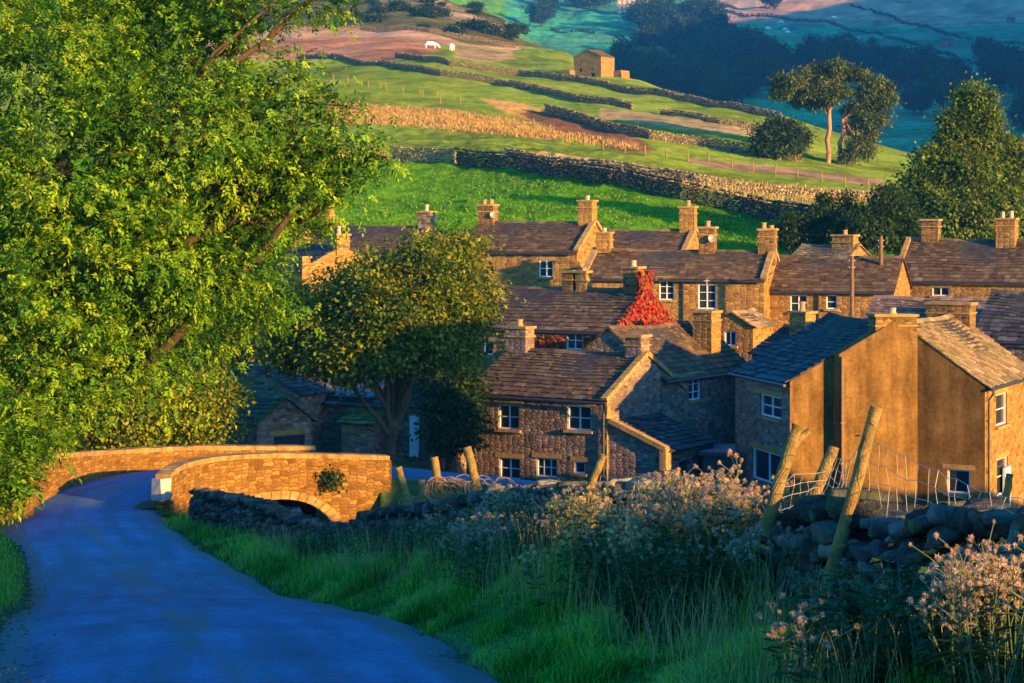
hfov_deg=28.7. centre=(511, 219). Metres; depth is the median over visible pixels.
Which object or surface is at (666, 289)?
window
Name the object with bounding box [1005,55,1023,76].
woodland tree
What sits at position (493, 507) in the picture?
thistle
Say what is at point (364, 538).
nettle
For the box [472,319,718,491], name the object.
cottage
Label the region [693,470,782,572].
thistle
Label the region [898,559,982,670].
nettle
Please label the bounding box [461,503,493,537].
thistle
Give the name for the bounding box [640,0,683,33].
woodland tree
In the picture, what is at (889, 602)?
nettle
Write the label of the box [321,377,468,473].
stone shed
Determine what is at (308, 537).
nettle
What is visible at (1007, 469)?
door
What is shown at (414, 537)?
nettle
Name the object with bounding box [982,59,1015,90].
woodland tree
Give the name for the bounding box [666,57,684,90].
woodland tree
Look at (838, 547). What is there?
fence post
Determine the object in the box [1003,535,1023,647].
thistle
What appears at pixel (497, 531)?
nettle
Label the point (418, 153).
drystone wall
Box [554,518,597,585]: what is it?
thistle
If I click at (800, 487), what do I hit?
wire netting
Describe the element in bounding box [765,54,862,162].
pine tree
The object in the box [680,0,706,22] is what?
woodland tree
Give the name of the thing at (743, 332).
outhouse
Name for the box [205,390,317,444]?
stone shed
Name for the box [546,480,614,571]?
thistle
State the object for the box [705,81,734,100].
woodland tree
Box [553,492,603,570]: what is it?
thistle
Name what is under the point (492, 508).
thistle
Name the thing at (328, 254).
stone house
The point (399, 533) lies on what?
nettle
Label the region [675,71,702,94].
woodland tree
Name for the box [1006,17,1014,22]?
field barn
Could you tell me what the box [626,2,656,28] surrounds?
woodland tree
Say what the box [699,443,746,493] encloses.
garage
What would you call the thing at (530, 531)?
nettle
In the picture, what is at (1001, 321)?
stone house
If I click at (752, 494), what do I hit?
thistle
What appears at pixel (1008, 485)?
fence post
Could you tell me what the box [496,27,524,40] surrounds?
heath bush
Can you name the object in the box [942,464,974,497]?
window
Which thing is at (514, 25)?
heath bush
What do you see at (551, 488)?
thistle
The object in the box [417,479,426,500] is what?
fence post
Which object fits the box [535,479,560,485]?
cap stone
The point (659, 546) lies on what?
nettle
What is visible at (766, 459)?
window
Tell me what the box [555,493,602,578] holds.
thistle
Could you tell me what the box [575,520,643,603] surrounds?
nettle
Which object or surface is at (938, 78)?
woodland tree
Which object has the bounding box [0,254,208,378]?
shaded tree
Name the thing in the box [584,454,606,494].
fence post
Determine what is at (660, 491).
thistle
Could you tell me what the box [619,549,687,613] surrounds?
nettle
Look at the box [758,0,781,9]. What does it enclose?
woodland tree
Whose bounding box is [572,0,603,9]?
woodland tree
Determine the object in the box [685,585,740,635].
nettle
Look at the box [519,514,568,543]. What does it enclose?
nettle
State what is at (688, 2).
woodland tree
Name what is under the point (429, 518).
thistle
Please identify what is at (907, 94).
woodland tree
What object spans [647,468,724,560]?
thistle
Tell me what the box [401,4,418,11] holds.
heath bush
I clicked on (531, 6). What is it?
woodland tree
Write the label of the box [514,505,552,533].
nettle
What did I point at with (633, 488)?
wire netting
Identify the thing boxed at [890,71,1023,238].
poplar
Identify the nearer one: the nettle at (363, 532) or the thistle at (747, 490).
the thistle at (747, 490)
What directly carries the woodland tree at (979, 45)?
on the terrain at (542, 48)
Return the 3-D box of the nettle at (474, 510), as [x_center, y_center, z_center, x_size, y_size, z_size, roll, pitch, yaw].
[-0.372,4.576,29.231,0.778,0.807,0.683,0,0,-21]
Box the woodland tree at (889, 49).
[883,44,895,55]
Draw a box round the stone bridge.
[0,444,404,525]
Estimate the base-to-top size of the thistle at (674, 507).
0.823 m
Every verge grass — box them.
[0,523,30,622]
[151,502,1023,682]
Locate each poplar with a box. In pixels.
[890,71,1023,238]
[993,134,1023,237]
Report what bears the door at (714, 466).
in the garage
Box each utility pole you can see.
[849,256,854,316]
[878,236,883,264]
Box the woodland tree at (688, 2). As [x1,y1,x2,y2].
[672,0,698,13]
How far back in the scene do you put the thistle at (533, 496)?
26.89 m
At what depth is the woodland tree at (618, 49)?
979.01 m
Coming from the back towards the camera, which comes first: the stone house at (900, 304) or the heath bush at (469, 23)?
the heath bush at (469, 23)
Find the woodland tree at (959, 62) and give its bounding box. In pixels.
[944,56,972,71]
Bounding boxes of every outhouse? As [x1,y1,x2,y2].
[721,308,776,360]
[747,302,817,357]
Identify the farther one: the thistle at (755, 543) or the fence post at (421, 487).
the fence post at (421, 487)
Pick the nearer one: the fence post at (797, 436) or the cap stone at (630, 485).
the fence post at (797, 436)
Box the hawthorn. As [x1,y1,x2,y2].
[0,342,275,453]
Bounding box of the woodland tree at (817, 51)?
[793,34,834,64]
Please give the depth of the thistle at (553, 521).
21.45 m
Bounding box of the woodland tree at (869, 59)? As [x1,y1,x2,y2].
[850,46,883,72]
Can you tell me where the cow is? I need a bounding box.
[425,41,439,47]
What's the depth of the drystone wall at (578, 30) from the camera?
1289.10 m
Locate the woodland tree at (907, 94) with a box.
[896,80,937,113]
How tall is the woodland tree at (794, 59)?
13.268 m
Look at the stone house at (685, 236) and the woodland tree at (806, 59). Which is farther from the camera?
the woodland tree at (806, 59)
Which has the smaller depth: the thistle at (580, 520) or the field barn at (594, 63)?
the thistle at (580, 520)
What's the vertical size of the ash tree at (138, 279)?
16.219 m
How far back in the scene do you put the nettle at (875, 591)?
12.83 m
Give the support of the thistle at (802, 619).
on the terrain at (542, 48)
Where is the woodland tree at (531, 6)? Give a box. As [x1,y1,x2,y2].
[519,0,563,25]
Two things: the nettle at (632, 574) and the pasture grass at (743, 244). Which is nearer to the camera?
the nettle at (632, 574)
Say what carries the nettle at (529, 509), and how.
on the terrain at (542, 48)
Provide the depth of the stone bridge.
66.39 m
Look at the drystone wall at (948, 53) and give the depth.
1310.84 m
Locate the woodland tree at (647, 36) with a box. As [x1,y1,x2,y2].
[628,21,667,47]
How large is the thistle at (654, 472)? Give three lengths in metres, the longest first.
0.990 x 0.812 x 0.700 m
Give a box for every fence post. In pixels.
[394,466,411,504]
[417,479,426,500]
[430,456,443,498]
[463,446,481,490]
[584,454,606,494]
[758,423,810,537]
[807,445,838,494]
[820,405,881,594]
[1002,473,1012,503]
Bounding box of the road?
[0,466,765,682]
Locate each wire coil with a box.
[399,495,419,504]
[424,474,472,503]
[464,475,514,492]
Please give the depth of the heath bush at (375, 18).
570.06 m
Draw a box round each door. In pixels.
[409,416,418,456]
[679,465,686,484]
[703,462,744,493]
[1003,466,1010,505]
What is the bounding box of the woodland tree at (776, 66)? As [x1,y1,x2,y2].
[758,57,796,88]
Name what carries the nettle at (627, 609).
on the terrain at (542, 48)
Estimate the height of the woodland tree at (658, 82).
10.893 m
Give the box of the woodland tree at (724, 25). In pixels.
[712,14,742,33]
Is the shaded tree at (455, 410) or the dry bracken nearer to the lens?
the shaded tree at (455, 410)
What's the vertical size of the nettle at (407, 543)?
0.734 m
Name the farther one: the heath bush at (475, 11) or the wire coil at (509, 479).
the heath bush at (475, 11)
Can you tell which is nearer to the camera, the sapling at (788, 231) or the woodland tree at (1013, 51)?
the sapling at (788, 231)
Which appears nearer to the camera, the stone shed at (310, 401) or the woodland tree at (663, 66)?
the stone shed at (310, 401)
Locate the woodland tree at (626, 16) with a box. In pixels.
[618,0,659,28]
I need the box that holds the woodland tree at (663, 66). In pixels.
[634,53,680,86]
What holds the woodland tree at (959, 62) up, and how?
on the terrain at (542, 48)
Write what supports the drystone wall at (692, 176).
on the terrain at (542, 48)
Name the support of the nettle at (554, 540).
on the terrain at (542, 48)
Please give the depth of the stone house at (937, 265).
120.42 m
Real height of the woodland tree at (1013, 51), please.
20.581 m
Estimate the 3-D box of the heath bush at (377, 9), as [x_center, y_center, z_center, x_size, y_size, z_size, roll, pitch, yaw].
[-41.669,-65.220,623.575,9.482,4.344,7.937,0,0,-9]
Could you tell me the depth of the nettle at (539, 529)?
22.79 m
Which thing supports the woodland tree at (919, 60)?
on the terrain at (542, 48)
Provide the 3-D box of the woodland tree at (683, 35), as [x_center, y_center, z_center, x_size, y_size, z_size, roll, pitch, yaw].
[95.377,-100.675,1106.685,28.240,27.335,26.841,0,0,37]
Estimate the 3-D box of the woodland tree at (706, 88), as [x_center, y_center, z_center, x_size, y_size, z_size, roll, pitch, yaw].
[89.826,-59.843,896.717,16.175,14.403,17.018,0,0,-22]
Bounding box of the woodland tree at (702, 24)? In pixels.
[667,16,714,39]
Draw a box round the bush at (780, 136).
[740,110,820,161]
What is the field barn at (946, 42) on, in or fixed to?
on the terrain at (542, 48)
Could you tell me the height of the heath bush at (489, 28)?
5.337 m
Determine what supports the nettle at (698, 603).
on the terrain at (542, 48)
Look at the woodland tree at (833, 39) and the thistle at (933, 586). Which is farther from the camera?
the woodland tree at (833, 39)
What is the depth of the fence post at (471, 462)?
32.94 m
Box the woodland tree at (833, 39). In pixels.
[821,32,845,57]
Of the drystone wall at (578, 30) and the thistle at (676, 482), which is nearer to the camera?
the thistle at (676, 482)
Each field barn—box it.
[561,49,629,78]
[873,21,882,25]
[939,37,954,46]
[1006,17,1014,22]
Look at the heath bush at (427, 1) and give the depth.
693.35 m
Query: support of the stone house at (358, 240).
on the terrain at (542, 48)
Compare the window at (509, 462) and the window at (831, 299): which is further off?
the window at (831, 299)
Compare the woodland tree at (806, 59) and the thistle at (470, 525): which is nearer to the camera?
the thistle at (470, 525)
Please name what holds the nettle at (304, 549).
on the terrain at (542, 48)
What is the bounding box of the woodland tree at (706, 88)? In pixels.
[697,71,729,97]
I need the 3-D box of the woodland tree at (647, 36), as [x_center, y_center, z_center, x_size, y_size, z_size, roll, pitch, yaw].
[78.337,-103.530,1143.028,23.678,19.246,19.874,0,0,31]
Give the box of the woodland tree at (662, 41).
[654,33,672,55]
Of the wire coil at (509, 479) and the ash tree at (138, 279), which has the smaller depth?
the wire coil at (509, 479)
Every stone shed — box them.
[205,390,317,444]
[216,362,337,451]
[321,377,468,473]
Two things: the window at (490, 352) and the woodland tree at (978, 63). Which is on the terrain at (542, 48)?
the woodland tree at (978, 63)
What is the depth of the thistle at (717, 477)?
17.86 m
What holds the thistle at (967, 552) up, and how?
on the terrain at (542, 48)
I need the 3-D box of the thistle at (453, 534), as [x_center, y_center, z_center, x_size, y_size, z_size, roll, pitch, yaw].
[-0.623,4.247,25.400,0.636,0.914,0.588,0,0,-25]
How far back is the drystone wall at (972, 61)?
1088.41 m
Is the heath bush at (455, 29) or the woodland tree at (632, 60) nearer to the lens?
the heath bush at (455, 29)
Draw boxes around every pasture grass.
[271,164,792,250]
[502,154,872,204]
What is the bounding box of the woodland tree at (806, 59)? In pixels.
[794,52,813,68]
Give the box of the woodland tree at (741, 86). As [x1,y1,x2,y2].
[727,74,758,103]
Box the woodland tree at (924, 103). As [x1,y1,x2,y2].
[904,83,946,115]
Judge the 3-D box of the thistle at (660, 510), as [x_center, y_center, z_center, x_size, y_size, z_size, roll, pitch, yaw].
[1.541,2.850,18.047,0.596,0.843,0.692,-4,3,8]
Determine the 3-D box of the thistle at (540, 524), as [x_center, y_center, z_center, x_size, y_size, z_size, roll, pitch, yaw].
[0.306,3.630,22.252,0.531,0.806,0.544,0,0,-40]
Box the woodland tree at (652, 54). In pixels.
[641,50,672,61]
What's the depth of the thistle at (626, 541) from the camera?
16.95 m
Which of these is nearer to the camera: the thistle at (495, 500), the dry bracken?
the thistle at (495, 500)
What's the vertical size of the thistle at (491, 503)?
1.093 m
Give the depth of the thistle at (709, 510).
17.24 m
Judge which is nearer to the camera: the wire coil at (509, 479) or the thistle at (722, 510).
the thistle at (722, 510)
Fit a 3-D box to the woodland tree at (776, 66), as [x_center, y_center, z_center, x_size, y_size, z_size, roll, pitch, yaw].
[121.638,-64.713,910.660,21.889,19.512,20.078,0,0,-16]
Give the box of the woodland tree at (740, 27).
[721,22,750,39]
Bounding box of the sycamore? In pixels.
[242,214,525,464]
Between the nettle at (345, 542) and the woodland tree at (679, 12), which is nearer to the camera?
the nettle at (345, 542)
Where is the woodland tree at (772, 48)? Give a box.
[753,33,795,58]
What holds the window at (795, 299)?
in the stone house at (820, 285)
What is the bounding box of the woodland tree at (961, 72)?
[944,63,974,81]
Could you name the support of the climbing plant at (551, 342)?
attached to the stone house at (575, 309)
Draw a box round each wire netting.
[599,475,667,515]
[779,471,826,511]
[822,447,858,494]
[868,441,1023,546]
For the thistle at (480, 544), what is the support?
on the terrain at (542, 48)
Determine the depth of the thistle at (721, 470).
17.56 m
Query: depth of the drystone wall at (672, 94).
388.57 m
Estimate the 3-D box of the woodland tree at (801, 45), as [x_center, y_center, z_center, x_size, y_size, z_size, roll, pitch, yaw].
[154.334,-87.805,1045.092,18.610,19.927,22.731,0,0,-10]
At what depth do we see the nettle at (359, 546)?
36.48 m
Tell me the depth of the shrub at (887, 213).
139.52 m
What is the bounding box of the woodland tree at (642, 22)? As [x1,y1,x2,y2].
[637,16,655,29]
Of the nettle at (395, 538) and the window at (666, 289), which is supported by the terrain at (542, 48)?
the nettle at (395, 538)
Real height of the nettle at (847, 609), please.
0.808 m
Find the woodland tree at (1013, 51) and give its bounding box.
[978,43,1023,68]
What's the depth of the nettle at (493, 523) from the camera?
26.27 m
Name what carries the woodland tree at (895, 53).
on the terrain at (542, 48)
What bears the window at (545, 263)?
in the stone house at (540, 253)
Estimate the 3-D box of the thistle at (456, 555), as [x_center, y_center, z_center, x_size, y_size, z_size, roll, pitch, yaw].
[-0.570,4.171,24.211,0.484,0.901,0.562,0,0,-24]
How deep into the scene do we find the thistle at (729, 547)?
16.21 m
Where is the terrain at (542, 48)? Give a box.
[0,0,1023,682]
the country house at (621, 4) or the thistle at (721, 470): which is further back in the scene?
the country house at (621, 4)
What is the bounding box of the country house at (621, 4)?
[617,0,647,15]
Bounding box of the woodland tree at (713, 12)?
[694,0,730,30]
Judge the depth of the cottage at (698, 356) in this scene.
91.56 m
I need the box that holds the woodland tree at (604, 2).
[601,0,616,7]
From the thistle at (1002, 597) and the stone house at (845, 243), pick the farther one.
the stone house at (845, 243)
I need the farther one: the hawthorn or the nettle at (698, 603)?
the hawthorn
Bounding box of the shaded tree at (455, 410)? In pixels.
[404,361,508,472]
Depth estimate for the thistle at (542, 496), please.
25.94 m
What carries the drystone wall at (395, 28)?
on the terrain at (542, 48)
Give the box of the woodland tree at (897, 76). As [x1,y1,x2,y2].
[884,60,909,91]
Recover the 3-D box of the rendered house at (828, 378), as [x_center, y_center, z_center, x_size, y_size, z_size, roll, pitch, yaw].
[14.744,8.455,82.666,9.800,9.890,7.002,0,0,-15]
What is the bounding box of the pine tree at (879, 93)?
[834,61,906,165]
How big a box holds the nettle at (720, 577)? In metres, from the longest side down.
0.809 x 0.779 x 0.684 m
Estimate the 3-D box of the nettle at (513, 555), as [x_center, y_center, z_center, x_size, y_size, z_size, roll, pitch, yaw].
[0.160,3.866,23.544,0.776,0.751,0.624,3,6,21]
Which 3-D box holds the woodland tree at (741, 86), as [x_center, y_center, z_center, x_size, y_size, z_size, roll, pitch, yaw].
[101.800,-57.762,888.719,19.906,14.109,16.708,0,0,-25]
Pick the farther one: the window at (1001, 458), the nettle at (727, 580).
the window at (1001, 458)
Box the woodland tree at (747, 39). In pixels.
[738,25,778,58]
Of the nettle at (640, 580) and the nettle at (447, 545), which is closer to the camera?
the nettle at (640, 580)
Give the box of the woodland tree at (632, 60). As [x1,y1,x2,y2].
[614,45,654,81]
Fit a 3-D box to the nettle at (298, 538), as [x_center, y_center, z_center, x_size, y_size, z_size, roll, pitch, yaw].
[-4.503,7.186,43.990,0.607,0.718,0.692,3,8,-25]
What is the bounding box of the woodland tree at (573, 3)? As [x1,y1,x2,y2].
[565,0,581,6]
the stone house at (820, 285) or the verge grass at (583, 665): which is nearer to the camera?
the verge grass at (583, 665)
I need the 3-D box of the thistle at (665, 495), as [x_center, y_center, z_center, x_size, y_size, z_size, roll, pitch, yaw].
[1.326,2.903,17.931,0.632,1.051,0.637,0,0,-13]
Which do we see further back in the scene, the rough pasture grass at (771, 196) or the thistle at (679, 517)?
the rough pasture grass at (771, 196)
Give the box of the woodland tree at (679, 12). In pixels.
[673,8,685,25]
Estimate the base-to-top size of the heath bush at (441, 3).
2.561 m
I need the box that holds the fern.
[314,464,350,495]
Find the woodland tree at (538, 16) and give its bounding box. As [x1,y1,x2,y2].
[528,3,555,26]
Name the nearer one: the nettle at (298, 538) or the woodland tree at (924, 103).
the nettle at (298, 538)
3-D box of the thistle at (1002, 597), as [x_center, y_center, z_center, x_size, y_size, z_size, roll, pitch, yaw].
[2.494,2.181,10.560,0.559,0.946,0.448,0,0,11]
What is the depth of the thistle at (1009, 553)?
12.36 m
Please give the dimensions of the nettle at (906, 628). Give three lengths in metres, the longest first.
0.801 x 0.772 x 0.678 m
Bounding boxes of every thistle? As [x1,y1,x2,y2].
[406,504,462,571]
[433,517,481,581]
[440,527,483,596]
[446,517,507,587]
[450,525,494,583]
[451,514,485,556]
[454,508,501,590]
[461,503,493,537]
[469,515,526,592]
[472,502,514,564]
[474,485,522,533]
[475,484,517,512]
[475,520,516,558]
[479,495,503,518]
[480,484,526,542]
[501,491,537,517]
[507,485,551,521]
[510,511,558,575]
[510,530,588,616]
[531,484,562,519]
[538,487,567,511]
[539,482,625,559]
[544,502,585,571]
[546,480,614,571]
[547,493,612,573]
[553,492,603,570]
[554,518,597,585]
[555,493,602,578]
[583,512,656,608]
[591,490,648,587]
[593,486,693,584]
[606,516,682,624]
[614,499,678,572]
[618,483,685,582]
[631,468,690,534]
[633,465,713,552]
[642,471,727,553]
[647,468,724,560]
[649,488,709,562]
[654,492,687,535]
[655,449,758,550]
[662,490,739,575]
[672,471,736,551]
[674,475,764,574]
[674,477,742,539]
[675,473,742,561]
[677,469,752,545]
[682,468,762,574]
[683,484,757,561]
[686,478,763,595]
[687,465,753,566]
[688,529,756,604]
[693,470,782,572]
[700,473,794,572]
[724,521,803,626]
[755,592,858,682]
[907,542,1023,682]
[920,544,1020,682]
[922,549,971,612]
[928,580,1014,682]
[931,546,1023,682]
[932,531,1023,646]
[934,544,1023,679]
[947,520,1023,682]
[949,553,1023,682]
[989,543,1022,620]
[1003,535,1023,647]
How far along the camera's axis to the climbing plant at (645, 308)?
97.21 m
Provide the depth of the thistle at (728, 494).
17.02 m
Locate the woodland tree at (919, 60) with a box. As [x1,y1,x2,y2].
[900,41,953,81]
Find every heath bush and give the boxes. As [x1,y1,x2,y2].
[352,12,369,17]
[360,11,389,22]
[363,4,391,13]
[367,0,383,6]
[381,0,413,11]
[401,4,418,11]
[404,4,434,15]
[412,7,443,18]
[415,22,432,29]
[417,1,435,8]
[419,0,438,3]
[428,5,454,16]
[437,0,447,5]
[438,24,470,34]
[454,16,494,30]
[463,0,487,9]
[464,7,482,14]
[470,21,505,36]
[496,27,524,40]
[501,21,527,35]
[516,22,532,35]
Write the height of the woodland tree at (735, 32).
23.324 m
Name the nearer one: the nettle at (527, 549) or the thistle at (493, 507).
the nettle at (527, 549)
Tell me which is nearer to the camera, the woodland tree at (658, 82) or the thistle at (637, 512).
the thistle at (637, 512)
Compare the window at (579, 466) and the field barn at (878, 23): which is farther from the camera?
the field barn at (878, 23)
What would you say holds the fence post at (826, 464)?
on the terrain at (542, 48)
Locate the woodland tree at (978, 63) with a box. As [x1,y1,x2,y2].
[974,42,1009,70]
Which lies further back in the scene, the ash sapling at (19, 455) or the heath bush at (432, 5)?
the heath bush at (432, 5)
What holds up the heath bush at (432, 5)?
on the terrain at (542, 48)
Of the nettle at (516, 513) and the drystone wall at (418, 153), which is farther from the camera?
the drystone wall at (418, 153)
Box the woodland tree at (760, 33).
[745,25,779,56]
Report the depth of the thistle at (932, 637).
10.90 m
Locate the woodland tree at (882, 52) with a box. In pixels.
[859,36,891,68]
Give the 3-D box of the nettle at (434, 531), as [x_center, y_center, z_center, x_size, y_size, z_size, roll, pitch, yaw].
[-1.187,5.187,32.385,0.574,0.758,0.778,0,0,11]
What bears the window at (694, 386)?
in the cottage at (698, 356)
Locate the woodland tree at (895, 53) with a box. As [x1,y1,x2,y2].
[882,44,910,64]
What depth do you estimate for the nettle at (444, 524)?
29.79 m
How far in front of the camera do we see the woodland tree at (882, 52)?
1028.46 m
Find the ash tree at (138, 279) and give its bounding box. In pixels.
[0,0,411,491]
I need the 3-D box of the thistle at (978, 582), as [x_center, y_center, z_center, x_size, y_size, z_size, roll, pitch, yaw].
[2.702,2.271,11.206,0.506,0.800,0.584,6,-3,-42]
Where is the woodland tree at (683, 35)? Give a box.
[660,15,711,54]
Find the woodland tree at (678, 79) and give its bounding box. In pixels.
[666,61,706,93]
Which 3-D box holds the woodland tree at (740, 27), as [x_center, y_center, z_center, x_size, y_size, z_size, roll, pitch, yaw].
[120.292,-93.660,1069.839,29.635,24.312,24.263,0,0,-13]
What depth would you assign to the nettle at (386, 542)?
36.90 m
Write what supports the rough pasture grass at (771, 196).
on the terrain at (542, 48)
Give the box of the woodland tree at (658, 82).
[645,75,670,89]
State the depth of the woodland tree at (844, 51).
1029.52 m
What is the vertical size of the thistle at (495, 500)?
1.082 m
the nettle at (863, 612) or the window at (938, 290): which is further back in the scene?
the window at (938, 290)
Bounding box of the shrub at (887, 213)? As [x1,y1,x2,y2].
[815,176,951,255]
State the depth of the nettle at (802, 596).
12.97 m
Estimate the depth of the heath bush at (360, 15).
602.53 m
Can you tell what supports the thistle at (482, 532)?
on the terrain at (542, 48)
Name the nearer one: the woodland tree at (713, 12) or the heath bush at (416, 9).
the heath bush at (416, 9)
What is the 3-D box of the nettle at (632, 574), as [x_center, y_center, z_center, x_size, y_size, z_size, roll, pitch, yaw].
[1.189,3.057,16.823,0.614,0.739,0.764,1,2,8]
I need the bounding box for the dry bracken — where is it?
[326,100,643,149]
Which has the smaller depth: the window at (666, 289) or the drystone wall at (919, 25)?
the window at (666, 289)
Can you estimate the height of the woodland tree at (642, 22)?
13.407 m
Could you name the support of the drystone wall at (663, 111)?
on the terrain at (542, 48)
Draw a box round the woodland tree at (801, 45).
[792,33,830,57]
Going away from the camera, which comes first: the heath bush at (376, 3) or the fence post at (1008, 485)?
the fence post at (1008, 485)
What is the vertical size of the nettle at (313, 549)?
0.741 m
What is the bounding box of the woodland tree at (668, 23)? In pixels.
[645,12,682,35]
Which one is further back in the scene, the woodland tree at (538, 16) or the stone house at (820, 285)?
the woodland tree at (538, 16)
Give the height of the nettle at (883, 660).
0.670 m
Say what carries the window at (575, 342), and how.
in the stone house at (575, 309)
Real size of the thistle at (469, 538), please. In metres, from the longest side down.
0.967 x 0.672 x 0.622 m
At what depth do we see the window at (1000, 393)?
81.02 m
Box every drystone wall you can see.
[188,481,1023,619]
[290,25,515,47]
[299,52,633,109]
[330,144,456,163]
[395,52,782,118]
[454,147,833,227]
[503,147,874,202]
[544,103,802,161]
[551,27,594,33]
[658,108,762,129]
[723,9,976,62]
[850,3,1023,44]
[947,59,981,64]
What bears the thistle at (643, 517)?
on the terrain at (542, 48)
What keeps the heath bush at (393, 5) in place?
on the terrain at (542, 48)
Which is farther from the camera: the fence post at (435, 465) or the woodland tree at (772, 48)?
the woodland tree at (772, 48)
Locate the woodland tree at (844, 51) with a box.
[826,30,875,66]
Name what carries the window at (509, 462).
in the cottage at (569, 415)
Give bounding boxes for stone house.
[268,226,370,290]
[281,205,439,260]
[455,260,646,374]
[467,196,613,286]
[583,221,779,320]
[607,200,698,249]
[769,254,912,332]
[792,230,870,256]
[863,295,987,324]
[900,211,1023,297]
[976,289,1023,361]
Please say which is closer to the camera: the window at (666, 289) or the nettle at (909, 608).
the nettle at (909, 608)
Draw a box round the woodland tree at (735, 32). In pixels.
[719,25,754,48]
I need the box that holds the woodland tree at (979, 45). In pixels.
[963,36,1004,59]
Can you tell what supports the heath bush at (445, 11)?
on the terrain at (542, 48)
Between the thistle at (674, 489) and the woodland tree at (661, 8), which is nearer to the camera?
the thistle at (674, 489)
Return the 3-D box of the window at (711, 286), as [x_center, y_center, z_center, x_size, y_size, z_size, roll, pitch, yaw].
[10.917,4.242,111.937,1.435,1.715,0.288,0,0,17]
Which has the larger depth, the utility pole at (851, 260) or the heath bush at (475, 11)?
the heath bush at (475, 11)
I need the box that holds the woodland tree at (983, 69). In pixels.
[975,59,994,78]
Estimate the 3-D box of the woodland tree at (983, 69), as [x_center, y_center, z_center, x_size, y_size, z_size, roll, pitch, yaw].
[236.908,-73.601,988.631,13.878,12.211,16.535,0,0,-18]
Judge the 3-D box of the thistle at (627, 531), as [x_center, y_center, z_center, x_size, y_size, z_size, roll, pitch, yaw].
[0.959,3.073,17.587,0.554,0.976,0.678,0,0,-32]
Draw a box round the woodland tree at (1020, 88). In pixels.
[1010,84,1023,125]
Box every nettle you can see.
[294,526,330,560]
[295,528,316,554]
[298,524,329,554]
[308,529,330,558]
[308,529,337,561]
[336,530,367,553]
[347,531,382,562]
[349,525,378,542]
[352,526,380,550]
[374,525,394,549]
[379,524,402,552]
[387,523,420,562]
[390,522,429,559]
[391,525,434,567]
[394,522,423,548]
[408,524,432,552]
[420,514,450,548]
[430,520,476,565]
[433,519,468,551]
[444,509,486,554]
[465,504,487,519]
[473,511,523,556]
[479,513,509,552]
[491,509,535,566]
[500,512,546,570]
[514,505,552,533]
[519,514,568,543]
[522,498,576,548]
[522,511,554,565]
[522,519,552,555]
[535,497,570,553]
[544,515,583,562]
[566,515,642,605]
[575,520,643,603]
[581,509,634,584]
[605,524,691,606]
[605,558,663,616]
[609,563,671,635]
[615,534,680,628]
[619,530,676,588]
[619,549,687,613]
[637,519,720,599]
[644,539,719,632]
[645,566,704,646]
[655,532,750,632]
[669,539,758,632]
[669,542,721,630]
[677,578,722,631]
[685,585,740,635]
[782,560,898,680]
[801,579,901,682]
[804,583,864,677]
[805,558,921,681]
[842,618,914,682]
[844,565,922,658]
[844,574,918,642]
[869,556,1000,682]
[872,592,936,628]
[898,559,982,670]
[898,579,934,647]
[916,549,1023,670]
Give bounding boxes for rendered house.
[727,308,1005,512]
[917,301,1023,507]
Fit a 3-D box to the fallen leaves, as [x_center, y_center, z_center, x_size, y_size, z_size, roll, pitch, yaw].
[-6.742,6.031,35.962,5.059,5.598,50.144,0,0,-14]
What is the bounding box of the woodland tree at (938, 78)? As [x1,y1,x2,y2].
[920,60,963,107]
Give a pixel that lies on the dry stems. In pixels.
(702, 634)
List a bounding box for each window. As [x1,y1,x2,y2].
[270,428,309,444]
[478,337,495,354]
[494,399,522,432]
[495,452,523,478]
[532,452,560,479]
[536,257,555,278]
[562,327,586,349]
[563,403,594,433]
[570,456,588,476]
[655,276,675,301]
[686,371,704,403]
[694,282,719,309]
[725,331,737,348]
[750,442,782,483]
[756,388,782,422]
[786,294,810,313]
[822,294,839,310]
[929,284,951,297]
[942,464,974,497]
[995,386,1010,429]
[996,450,1011,498]
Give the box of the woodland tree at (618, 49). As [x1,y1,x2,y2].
[607,32,640,60]
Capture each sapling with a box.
[0,387,85,528]
[768,208,809,254]
[787,218,825,252]
[803,189,841,244]
[829,186,862,240]
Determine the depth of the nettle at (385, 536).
37.60 m
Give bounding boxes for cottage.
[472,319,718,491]
[581,279,745,443]
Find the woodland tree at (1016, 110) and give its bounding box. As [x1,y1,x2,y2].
[1003,89,1023,131]
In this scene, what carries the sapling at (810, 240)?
on the terrain at (542, 48)
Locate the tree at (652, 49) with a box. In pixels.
[633,43,670,58]
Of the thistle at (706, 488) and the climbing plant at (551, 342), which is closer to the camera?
the thistle at (706, 488)
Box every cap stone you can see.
[487,485,504,490]
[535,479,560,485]
[601,476,643,486]
[625,477,654,488]
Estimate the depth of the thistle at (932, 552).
12.16 m
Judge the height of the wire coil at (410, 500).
0.225 m
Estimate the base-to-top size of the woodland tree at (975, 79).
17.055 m
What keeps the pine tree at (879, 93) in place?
on the terrain at (542, 48)
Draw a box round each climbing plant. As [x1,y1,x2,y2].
[534,334,596,348]
[616,269,678,325]
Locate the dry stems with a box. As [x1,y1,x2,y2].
[234,479,1021,682]
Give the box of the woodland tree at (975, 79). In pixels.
[958,70,987,95]
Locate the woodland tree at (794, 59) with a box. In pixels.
[776,51,802,69]
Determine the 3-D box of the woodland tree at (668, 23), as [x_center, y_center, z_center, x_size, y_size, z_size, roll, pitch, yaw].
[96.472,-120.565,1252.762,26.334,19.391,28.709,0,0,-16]

